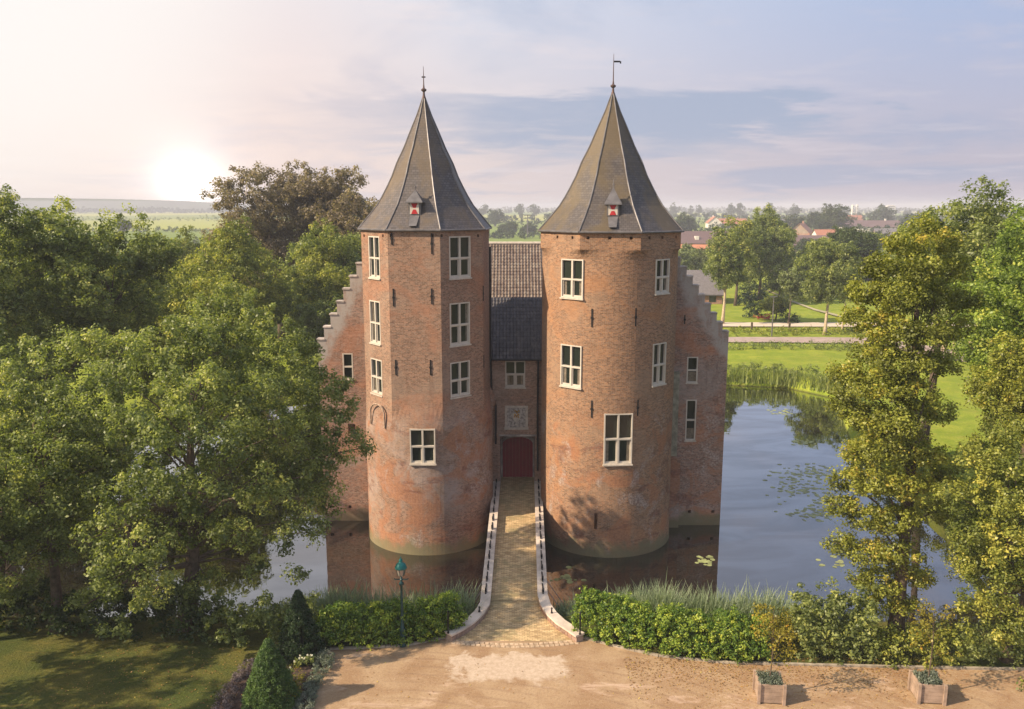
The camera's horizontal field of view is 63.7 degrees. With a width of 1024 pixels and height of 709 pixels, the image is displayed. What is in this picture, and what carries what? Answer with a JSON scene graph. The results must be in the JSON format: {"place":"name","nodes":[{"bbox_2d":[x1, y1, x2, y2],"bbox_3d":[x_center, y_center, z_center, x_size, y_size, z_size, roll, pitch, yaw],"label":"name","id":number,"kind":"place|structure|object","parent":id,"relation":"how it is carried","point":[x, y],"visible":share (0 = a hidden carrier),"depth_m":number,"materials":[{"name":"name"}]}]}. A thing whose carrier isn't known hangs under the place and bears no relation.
{"place":"outdoors","nodes":[
{"label":"outdoors","id":0,"kind":"place"},
{"bbox_2d":[13,198,250,211],"bbox_3d":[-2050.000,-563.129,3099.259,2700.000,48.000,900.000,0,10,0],"label":"hills","id":1,"kind":"structure","parent":0,"point":[32,203],"depth_m":2819.71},
{"bbox_2d":[1,385,1020,621],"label":"water","id":2,"kind":"structure","parent":0,"point":[755,538],"depth_m":52.42,"materials":[{"name":"blue liquid"}]},
{"bbox_2d":[550,409,854,583],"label":"lily pads","id":3,"kind":"object","parent":2,"relation":"on","point":[568,576],"visible":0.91,"depth_m":62.78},
{"bbox_2d":[0,207,1023,708],"bbox_3d":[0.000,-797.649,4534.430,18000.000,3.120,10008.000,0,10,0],"label":"ground","id":4,"kind":"structure","parent":0,"point":[36,669],"depth_m":38.31,"materials":[{"name":"plant"}]},
{"bbox_2d":[0,317,52,454],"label":"tree","id":5,"kind":"object","parent":4,"relation":"on","point":[2,342],"visible":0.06,"depth_m":48.02,"materials":[{"name":"green plant"}]},
{"bbox_2d":[0,238,77,430],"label":"tree","id":6,"kind":"object","parent":4,"relation":"on","point":[40,327],"visible":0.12,"depth_m":69.95,"materials":[{"name":"green plant"}]},
{"bbox_2d":[0,183,115,358],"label":"tree","id":7,"kind":"object","parent":4,"relation":"on","point":[18,306],"visible":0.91,"depth_m":56.84,"materials":[{"name":"green plant"}]},
{"bbox_2d":[0,321,153,633],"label":"tree","id":8,"kind":"object","parent":4,"relation":"on","point":[67,457],"visible":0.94,"depth_m":37.13,"materials":[{"name":"green plant"}]},
{"bbox_2d":[0,387,153,617],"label":"tree","id":9,"kind":"object","parent":4,"relation":"on","point":[109,449],"visible":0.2,"depth_m":41.71,"materials":[{"name":"green plant"}]},
{"bbox_2d":[29,203,183,463],"bbox_3d":[-30.985,-1.166,62.803,9.321,20.597,11.528,8,13,36],"label":"tree","id":10,"kind":"object","parent":4,"relation":"on","point":[144,260],"visible":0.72,"depth_m":61.81,"materials":[{"name":"green plant"}]},
{"bbox_2d":[32,249,183,417],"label":"tree","id":11,"kind":"object","parent":4,"relation":"on","point":[74,369],"visible":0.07,"depth_m":74.72,"materials":[{"name":"green plant"}]},
{"bbox_2d":[0,575,226,643],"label":"undergrowth","id":12,"kind":"object","parent":4,"relation":"on","point":[60,617],"visible":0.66,"depth_m":38.70,"materials":[{"name":"green plant"}]},
{"bbox_2d":[9,214,288,253],"bbox_3d":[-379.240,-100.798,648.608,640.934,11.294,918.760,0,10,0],"label":"field hedges","id":13,"kind":"object","parent":4,"relation":"on","point":[158,228],"visible":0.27,"depth_m":635.24,"materials":[{"name":"green plant"}]},
{"bbox_2d":[169,225,220,284],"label":"tree","id":14,"kind":"object","parent":4,"relation":"on","point":[188,249],"visible":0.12,"depth_m":132.28,"materials":[{"name":"green plant"}]},
{"bbox_2d":[134,261,260,428],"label":"tree","id":15,"kind":"object","parent":4,"relation":"on","point":[193,282],"visible":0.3,"depth_m":74.69,"materials":[{"name":"green plant"}]},
{"bbox_2d":[60,282,377,639],"bbox_3d":[-13.943,5.168,39.283,9.205,16.596,14.867,6,12,30],"label":"tree","id":16,"kind":"object","parent":4,"relation":"on","point":[187,400],"visible":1,"depth_m":37.90,"materials":[{"name":"green plant"}]},
{"bbox_2d":[169,213,301,382],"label":"tree","id":17,"kind":"object","parent":4,"relation":"on","point":[233,253],"visible":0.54,"depth_m":89.91,"materials":[{"name":"green plant"}]},
{"bbox_2d":[199,160,316,341],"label":"tree","id":18,"kind":"object","parent":4,"relation":"on","point":[227,186],"visible":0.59,"depth_m":117.05,"materials":[{"name":"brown plant"}]},
{"bbox_2d":[198,583,324,648],"bbox_3d":[-11.596,12.054,38.330,5.823,2.643,2.423,0,10,0],"label":"shrub","id":19,"kind":"object","parent":4,"relation":"on","point":[250,618],"visible":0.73,"depth_m":37.96,"materials":[{"name":"green plant"}]},
{"bbox_2d":[216,651,325,708],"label":"flower bed","id":20,"kind":"object","parent":4,"relation":"on","point":[307,668],"visible":0.27,"depth_m":34.94,"materials":[{"name":"plant"}]},
{"bbox_2d":[211,658,254,708],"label":"heather border","id":21,"kind":"object","parent":20,"relation":"on","point":[237,678],"visible":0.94,"depth_m":34.40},
{"bbox_2d":[241,638,300,708],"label":"yew cone","id":22,"kind":"object","parent":20,"relation":"on","point":[271,670],"visible":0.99,"depth_m":32.85,"materials":[{"name":"green plant"}]},
{"bbox_2d":[276,589,325,666],"bbox_3d":[-9.569,12.123,37.001,2.311,3.380,2.326,0,10,0],"label":"yew cone","id":23,"kind":"object","parent":20,"relation":"on","point":[299,621],"visible":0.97,"depth_m":36.62,"materials":[{"name":"green plant"}]},
{"bbox_2d":[292,648,334,708],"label":"lavender border","id":24,"kind":"object","parent":20,"relation":"on","point":[309,686],"visible":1,"depth_m":34.72,"materials":[{"name":"plant"}]},
{"bbox_2d":[246,159,358,277],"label":"tree","id":25,"kind":"object","parent":4,"relation":"on","point":[278,183],"visible":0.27,"depth_m":119.25,"materials":[{"name":"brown plant"}]},
{"bbox_2d":[283,284,349,386],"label":"tree","id":26,"kind":"object","parent":4,"relation":"on","point":[311,318],"visible":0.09,"depth_m":91.97,"materials":[{"name":"green plant"}]},
{"bbox_2d":[277,217,361,358],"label":"tree","id":27,"kind":"object","parent":4,"relation":"on","point":[318,255],"visible":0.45,"depth_m":97.78,"materials":[{"name":"green plant"}]},
{"bbox_2d":[277,231,361,338],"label":"tree","id":28,"kind":"object","parent":4,"relation":"on","point":[358,256],"visible":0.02,"depth_m":105.58,"materials":[{"name":"green plant"}]},
{"bbox_2d":[299,238,356,309],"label":"tree","id":29,"kind":"object","parent":4,"relation":"on","point":[320,294],"visible":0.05,"depth_m":100.47,"materials":[{"name":"green plant"}]},
{"bbox_2d":[283,165,373,253],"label":"tree","id":30,"kind":"object","parent":4,"relation":"on","point":[308,197],"visible":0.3,"depth_m":119.21,"materials":[{"name":"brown plant"}]},
{"bbox_2d":[311,188,378,263],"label":"tree","id":31,"kind":"object","parent":4,"relation":"on","point":[350,202],"visible":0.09,"depth_m":113.05,"materials":[{"name":"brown plant"}]},
{"bbox_2d":[254,574,485,625],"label":"reeds","id":32,"kind":"object","parent":4,"relation":"on","point":[469,608],"visible":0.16,"depth_m":41.83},
{"bbox_2d":[315,589,470,651],"bbox_3d":[-5.597,12.288,38.643,7.354,2.072,2.755,-2,11,-13],"label":"hedge","id":33,"kind":"object","parent":4,"relation":"on","point":[358,620],"visible":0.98,"depth_m":38.08,"materials":[{"name":"green plant"}]},
{"bbox_2d":[394,556,408,647],"bbox_3d":[-5.040,11.293,37.650,0.541,4.382,0.541,-10,14,-44],"label":"street lamp","id":34,"kind":"object","parent":4,"relation":"on","point":[400,567],"visible":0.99,"depth_m":37.48,"materials":[{"name":"metal"}]},
{"bbox_2d":[487,208,506,225],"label":"tree","id":35,"kind":"object","parent":4,"relation":"on","point":[494,213],"visible":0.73,"depth_m":807.19,"materials":[{"name":"green plant"}]},
{"bbox_2d":[497,221,518,234],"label":"tree","id":36,"kind":"object","parent":4,"relation":"on","point":[508,225],"visible":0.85,"depth_m":565.83,"materials":[{"name":"green plant"}]},
{"bbox_2d":[444,476,583,647],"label":"bridge","id":37,"kind":"structure","parent":4,"relation":"on","point":[515,604],"depth_m":43.82,"materials":[{"name":"brick"}]},
{"bbox_2d":[9,206,1021,220],"bbox_3d":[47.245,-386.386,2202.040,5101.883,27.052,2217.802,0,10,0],"label":"distant woods","id":38,"kind":"object","parent":4,"relation":"on","point":[710,212],"visible":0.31,"depth_m":2262.02,"materials":[{"name":"green plant"}]},
{"bbox_2d":[316,58,728,557],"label":"castle","id":39,"kind":"structure","parent":4,"relation":"on","point":[574,361],"depth_m":50.87,"materials":[{"name":"brick"}]},
{"bbox_2d":[342,353,352,380],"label":"window","id":40,"kind":"structure","parent":39,"relation":"in","point":[347,358],"depth_m":55.50,"materials":[{"name":"white paint"}]},
{"bbox_2d":[368,236,380,279],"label":"window","id":41,"kind":"structure","parent":39,"relation":"in","point":[373,241],"depth_m":50.30,"materials":[{"name":"white paint"}]},
{"bbox_2d":[369,300,380,345],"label":"window","id":42,"kind":"structure","parent":39,"relation":"in","point":[375,327],"depth_m":51.13,"materials":[{"name":"white paint"}]},
{"bbox_2d":[370,358,382,396],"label":"window","id":43,"kind":"structure","parent":39,"relation":"in","point":[376,365],"depth_m":51.72,"materials":[{"name":"white paint"}]},
{"bbox_2d":[409,429,436,465],"bbox_3d":[-5.481,5.677,50.523,1.664,2.291,0.277,0,10,0],"label":"window","id":44,"kind":"structure","parent":39,"relation":"in","point":[422,441],"depth_m":50.58,"materials":[{"name":"white paint"}]},
{"bbox_2d":[449,236,471,279],"bbox_3d":[-3.158,-5.821,49.588,1.673,2.584,0.260,-8,13,-39],"label":"window","id":45,"kind":"structure","parent":39,"relation":"in","point":[459,246],"depth_m":49.64,"materials":[{"name":"white paint"}]},
{"bbox_2d":[449,302,471,347],"bbox_3d":[-3.201,-1.830,50.273,1.607,2.690,0.260,-8,13,-39],"label":"window","id":46,"kind":"structure","parent":39,"relation":"in","point":[459,312],"depth_m":50.33,"materials":[{"name":"white paint"}]},
{"bbox_2d":[450,360,471,399],"bbox_3d":[-3.220,1.543,50.867,1.581,2.269,0.260,-8,13,-39],"label":"window","id":47,"kind":"structure","parent":39,"relation":"in","point":[459,371],"depth_m":50.93,"materials":[{"name":"white paint"}]},
{"bbox_2d":[505,361,525,388],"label":"window","id":48,"kind":"structure","parent":39,"relation":"in","point":[514,370],"depth_m":56.83,"materials":[{"name":"white paint"}]},
{"bbox_2d":[503,437,532,476],"bbox_3d":[0.407,7.425,59.951,2.215,3.063,0.110,0,10,0],"label":"gate door","id":49,"kind":"structure","parent":39,"relation":"in","point":[520,444],"depth_m":59.92,"materials":[{"name":"red paint"}]},
{"bbox_2d":[559,344,581,389],"bbox_3d":[3.606,0.735,50.177,1.613,2.671,0.260,8,13,37],"label":"window","id":50,"kind":"structure","parent":39,"relation":"in","point":[571,355],"depth_m":50.22,"materials":[{"name":"white paint"}]},
{"bbox_2d":[559,259,583,299],"bbox_3d":[3.608,-4.496,49.230,1.666,2.401,0.260,8,13,37],"label":"window","id":51,"kind":"structure","parent":39,"relation":"in","point":[572,270],"depth_m":49.26,"materials":[{"name":"white paint"}]},
{"bbox_2d":[602,413,632,465],"bbox_3d":[6.449,5.181,50.084,1.847,3.269,0.260,-1,10,-3],"label":"window","id":52,"kind":"structure","parent":39,"relation":"in","point":[618,428],"depth_m":50.14,"materials":[{"name":"white paint"}]},
{"bbox_2d":[651,342,666,387],"bbox_3d":[8.966,0.611,50.295,1.324,2.660,0.260,-9,13,-40],"label":"window","id":53,"kind":"structure","parent":39,"relation":"in","point":[659,349],"depth_m":50.36,"materials":[{"name":"white paint"}]},
{"bbox_2d":[654,259,669,295],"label":"window","id":54,"kind":"structure","parent":39,"relation":"in","point":[662,268],"depth_m":49.41,"materials":[{"name":"white paint"}]},
{"bbox_2d":[684,400,696,441],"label":"window","id":55,"kind":"structure","parent":39,"relation":"in","point":[690,427],"depth_m":55.36,"materials":[{"name":"white paint"}]},
{"bbox_2d":[686,357,697,383],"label":"window","id":56,"kind":"structure","parent":39,"relation":"in","point":[692,362],"depth_m":54.73,"materials":[{"name":"white paint"}]},
{"bbox_2d":[313,639,1023,708],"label":"forecourt","id":57,"kind":"structure","parent":4,"relation":"on","point":[521,674],"depth_m":35.08,"materials":[{"name":"gravel"}]},
{"bbox_2d":[21,645,971,708],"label":"fallen leaves","id":58,"kind":"object","parent":57,"relation":"on","point":[637,676],"visible":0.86,"depth_m":35.78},
{"bbox_2d":[752,669,786,705],"bbox_3d":[10.605,13.728,33.956,1.124,0.880,1.124,1,10,6],"label":"planter","id":59,"kind":"object","parent":57,"relation":"on","point":[768,693],"visible":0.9,"depth_m":33.48,"materials":[{"name":"brown wood"}]},
{"bbox_2d":[756,669,785,684],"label":"box plants","id":60,"kind":"object","parent":59,"relation":"in","point":[774,679],"visible":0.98,"depth_m":33.75,"materials":[{"name":"plant"}]},
{"bbox_2d":[750,612,801,677],"bbox_3d":[10.683,11.989,33.585,2.205,3.342,1.885,0,10,0],"label":"sapling","id":61,"kind":"object","parent":59,"relation":"in","point":[784,633],"visible":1,"depth_m":33.42,"materials":[{"name":"green plant"}]},
{"bbox_2d":[907,669,947,705],"bbox_3d":[17.124,13.728,33.956,1.124,0.880,1.124,1,10,6],"label":"planter","id":62,"kind":"object","parent":57,"relation":"on","point":[925,693],"visible":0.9,"depth_m":33.49,"materials":[{"name":"brown wood"}]},
{"bbox_2d":[912,668,942,685],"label":"box plants","id":63,"kind":"object","parent":62,"relation":"in","point":[932,678],"visible":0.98,"depth_m":33.78,"materials":[{"name":"plant"}]},
{"bbox_2d":[907,594,958,677],"bbox_3d":[17.128,11.819,33.710,1.985,3.634,1.824,0,10,0],"label":"sapling","id":64,"kind":"object","parent":62,"relation":"in","point":[938,653],"visible":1,"depth_m":33.60,"materials":[{"name":"green plant"}]},
{"bbox_2d":[570,585,771,665],"bbox_3d":[7.288,12.326,37.988,9.228,2.230,3.095,3,11,16],"label":"hedge","id":65,"kind":"object","parent":4,"relation":"on","point":[626,616],"visible":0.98,"depth_m":37.32,"materials":[{"name":"green plant"}]},
{"bbox_2d":[553,574,800,619],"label":"reeds","id":66,"kind":"object","parent":4,"relation":"on","point":[655,601],"visible":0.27,"depth_m":41.45,"materials":[{"name":"plant"}]},
{"bbox_2d":[330,636,1023,670],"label":"kerb","id":67,"kind":"structure","parent":4,"relation":"on","point":[773,663],"depth_m":36.41,"materials":[{"name":"stone"}]},
{"bbox_2d":[678,248,691,269],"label":"tree","id":68,"kind":"object","parent":4,"relation":"on","point":[683,254],"visible":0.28,"depth_m":219.14,"materials":[{"name":"green plant"}]},
{"bbox_2d":[675,212,696,230],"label":"tree","id":69,"kind":"object","parent":4,"relation":"on","point":[686,221],"visible":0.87,"depth_m":542.25,"materials":[{"name":"green plant"}]},
{"bbox_2d":[688,246,714,269],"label":"tree","id":70,"kind":"object","parent":4,"relation":"on","point":[699,256],"visible":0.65,"depth_m":223.87,"materials":[{"name":"green plant"}]},
{"bbox_2d":[681,231,727,244],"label":"house","id":71,"kind":"structure","parent":4,"relation":"on","point":[696,237],"depth_m":380.24,"materials":[{"name":"brick"}]},
{"bbox_2d":[687,270,723,303],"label":"house","id":72,"kind":"structure","parent":4,"relation":"on","point":[714,295],"depth_m":171.07,"materials":[{"name":"brick"}]},
{"bbox_2d":[701,225,749,323],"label":"tree","id":73,"kind":"object","parent":4,"relation":"on","point":[733,258],"visible":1,"depth_m":137.59,"materials":[{"name":"green plant"}]},
{"bbox_2d":[485,213,972,238],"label":"village trees","id":74,"kind":"object","parent":4,"relation":"on","point":[499,233],"visible":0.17,"depth_m":561.42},
{"bbox_2d":[719,215,762,305],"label":"tree","id":75,"kind":"object","parent":4,"relation":"on","point":[749,247],"visible":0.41,"depth_m":163.57,"materials":[{"name":"green plant"}]},
{"bbox_2d":[737,287,768,304],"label":"hedge","id":76,"kind":"object","parent":4,"relation":"on","point":[750,298],"visible":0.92,"depth_m":167.86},
{"bbox_2d":[738,282,769,293],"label":"garden shrubs","id":77,"kind":"object","parent":4,"relation":"on","point":[752,287],"visible":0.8,"depth_m":190.84,"materials":[{"name":"green plant"}]},
{"bbox_2d":[742,297,771,317],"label":"hedge","id":78,"kind":"object","parent":4,"relation":"on","point":[750,313],"visible":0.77,"depth_m":148.79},
{"bbox_2d":[722,202,798,298],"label":"tree","id":79,"kind":"object","parent":4,"relation":"on","point":[774,252],"visible":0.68,"depth_m":173.72,"materials":[{"name":"green plant"}]},
{"bbox_2d":[758,293,791,320],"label":"tree","id":80,"kind":"object","parent":4,"relation":"on","point":[780,302],"visible":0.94,"depth_m":144.18,"materials":[{"name":"green plant"}]},
{"bbox_2d":[751,601,799,658],"bbox_3d":[12.043,12.456,37.658,2.237,2.089,2.242,0,10,0],"label":"shrub","id":81,"kind":"object","parent":4,"relation":"on","point":[780,619],"visible":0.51,"depth_m":37.48,"materials":[{"name":"green plant"}]},
{"bbox_2d":[767,267,790,295],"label":"tree","id":82,"kind":"object","parent":4,"relation":"on","point":[775,286],"visible":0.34,"depth_m":180.89,"materials":[{"name":"green plant"}]},
{"bbox_2d":[776,266,803,323],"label":"tree","id":83,"kind":"object","parent":4,"relation":"on","point":[791,284],"visible":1,"depth_m":138.60,"materials":[{"name":"green plant"}]},
{"bbox_2d":[726,363,855,407],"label":"reeds","id":84,"kind":"object","parent":4,"relation":"on","point":[783,380],"visible":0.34,"depth_m":98.79,"materials":[{"name":"green plant"}]},
{"bbox_2d":[780,213,806,229],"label":"tree","id":85,"kind":"object","parent":4,"relation":"on","point":[796,220],"visible":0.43,"depth_m":542.10,"materials":[{"name":"green plant"}]},
{"bbox_2d":[727,360,863,402],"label":"bank growth","id":86,"kind":"object","parent":4,"relation":"on","point":[755,365],"visible":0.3,"depth_m":99.46,"materials":[{"name":"green plant"}]},
{"bbox_2d":[786,245,816,288],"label":"tree","id":87,"kind":"object","parent":4,"relation":"on","point":[800,252],"visible":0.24,"depth_m":186.27,"materials":[{"name":"green plant"}]},
{"bbox_2d":[723,325,881,336],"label":"verge plants","id":88,"kind":"object","parent":4,"relation":"on","point":[807,328],"visible":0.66,"depth_m":130.54,"materials":[{"name":"green plant"}]},
{"bbox_2d":[793,221,812,234],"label":"house","id":89,"kind":"structure","parent":4,"relation":"on","point":[802,228],"depth_m":483.46,"materials":[{"name":"brick"}]},
{"bbox_2d":[804,211,825,229],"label":"tree","id":90,"kind":"object","parent":4,"relation":"on","point":[810,217],"visible":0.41,"depth_m":566.04,"materials":[{"name":"green plant"}]},
{"bbox_2d":[728,339,911,350],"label":"ditch plants","id":91,"kind":"object","parent":4,"relation":"on","point":[775,345],"visible":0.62,"depth_m":116.58,"materials":[{"name":"green plant"}]},
{"bbox_2d":[793,236,865,334],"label":"tree","id":92,"kind":"object","parent":4,"relation":"on","point":[832,268],"visible":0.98,"depth_m":126.34,"materials":[{"name":"green plant"}]},
{"bbox_2d":[777,576,882,664],"bbox_3d":[14.456,11.659,37.287,4.002,3.789,3.213,0,10,0],"label":"shrub","id":93,"kind":"object","parent":4,"relation":"on","point":[816,616],"visible":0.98,"depth_m":36.60,"materials":[{"name":"green plant"}]},
{"bbox_2d":[811,203,855,228],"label":"tree","id":94,"kind":"object","parent":4,"relation":"on","point":[832,216],"visible":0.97,"depth_m":522.15,"materials":[{"name":"green plant"}]},
{"bbox_2d":[723,322,968,326],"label":"footpath","id":95,"kind":"structure","parent":4,"relation":"on","point":[816,324],"depth_m":139.67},
{"bbox_2d":[820,224,880,284],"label":"tree","id":96,"kind":"object","parent":4,"relation":"on","point":[863,241],"visible":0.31,"depth_m":183.48,"materials":[{"name":"green plant"}]},
{"bbox_2d":[838,219,899,231],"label":"house","id":97,"kind":"structure","parent":4,"relation":"on","point":[873,223],"depth_m":613.88,"materials":[{"name":"white paint"}]},
{"bbox_2d":[857,232,893,291],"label":"tree","id":98,"kind":"object","parent":4,"relation":"on","point":[878,235],"visible":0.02,"depth_m":186.83,"materials":[{"name":"green plant"}]},
{"bbox_2d":[866,203,897,219],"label":"tree","id":99,"kind":"object","parent":4,"relation":"on","point":[881,212],"visible":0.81,"depth_m":782.88,"materials":[{"name":"green plant"}]},
{"bbox_2d":[819,211,988,648],"bbox_3d":[17.748,3.806,36.735,7.484,20.102,4.544,-2,10,-12],"label":"tree","id":100,"kind":"object","parent":4,"relation":"on","point":[882,352],"visible":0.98,"depth_m":36.18,"materials":[{"name":"green plant"}]},
{"bbox_2d":[862,616,978,669],"bbox_3d":[18.194,12.641,36.741,4.592,2.051,2.376,0,10,0],"label":"shrub","id":101,"kind":"object","parent":4,"relation":"on","point":[896,634],"visible":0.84,"depth_m":36.40,"materials":[{"name":"green plant"}]},
{"bbox_2d":[849,397,1017,528],"bbox_3d":[31.768,7.852,63.124,4.362,2.095,39.752,1,10,5],"label":"bank growth","id":102,"kind":"object","parent":4,"relation":"on","point":[922,469],"visible":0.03,"depth_m":61.39,"materials":[{"name":"green plant"}]},
{"bbox_2d":[883,175,1023,458],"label":"tree","id":103,"kind":"object","parent":4,"relation":"on","point":[985,218],"visible":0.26,"depth_m":62.98,"materials":[{"name":"green plant"}]},
{"bbox_2d":[929,458,1023,627],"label":"tree","id":104,"kind":"object","parent":4,"relation":"on","point":[1021,600],"visible":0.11,"depth_m":39.58,"materials":[{"name":"green plant"}]},
{"bbox_2d":[940,416,1023,663],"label":"tree","id":105,"kind":"object","parent":4,"relation":"on","point":[1003,572],"visible":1,"depth_m":35.14,"materials":[{"name":"green plant"}]},
{"bbox_2d":[942,198,1023,523],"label":"tree","id":106,"kind":"object","parent":4,"relation":"on","point":[998,283],"visible":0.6,"depth_m":47.69,"materials":[{"name":"green plant"}]},
{"bbox_2d":[947,621,1023,669],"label":"shrub","id":107,"kind":"object","parent":4,"relation":"on","point":[975,649],"visible":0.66,"depth_m":36.09,"materials":[{"name":"green plant"}]},
{"bbox_2d":[958,329,1023,460],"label":"tree","id":108,"kind":"object","parent":4,"relation":"on","point":[1010,390],"visible":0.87,"depth_m":43.99,"materials":[{"name":"green plant"}]},
{"bbox_2d":[0,0,1023,206],"label":"sky","id":109,"kind":"structure","parent":0,"point":[751,103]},
{"bbox_2d":[728,337,965,361],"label":"road","id":110,"kind":"structure","parent":0,"point":[788,339],"depth_m":124.01,"materials":[{"name":"asphalt"}]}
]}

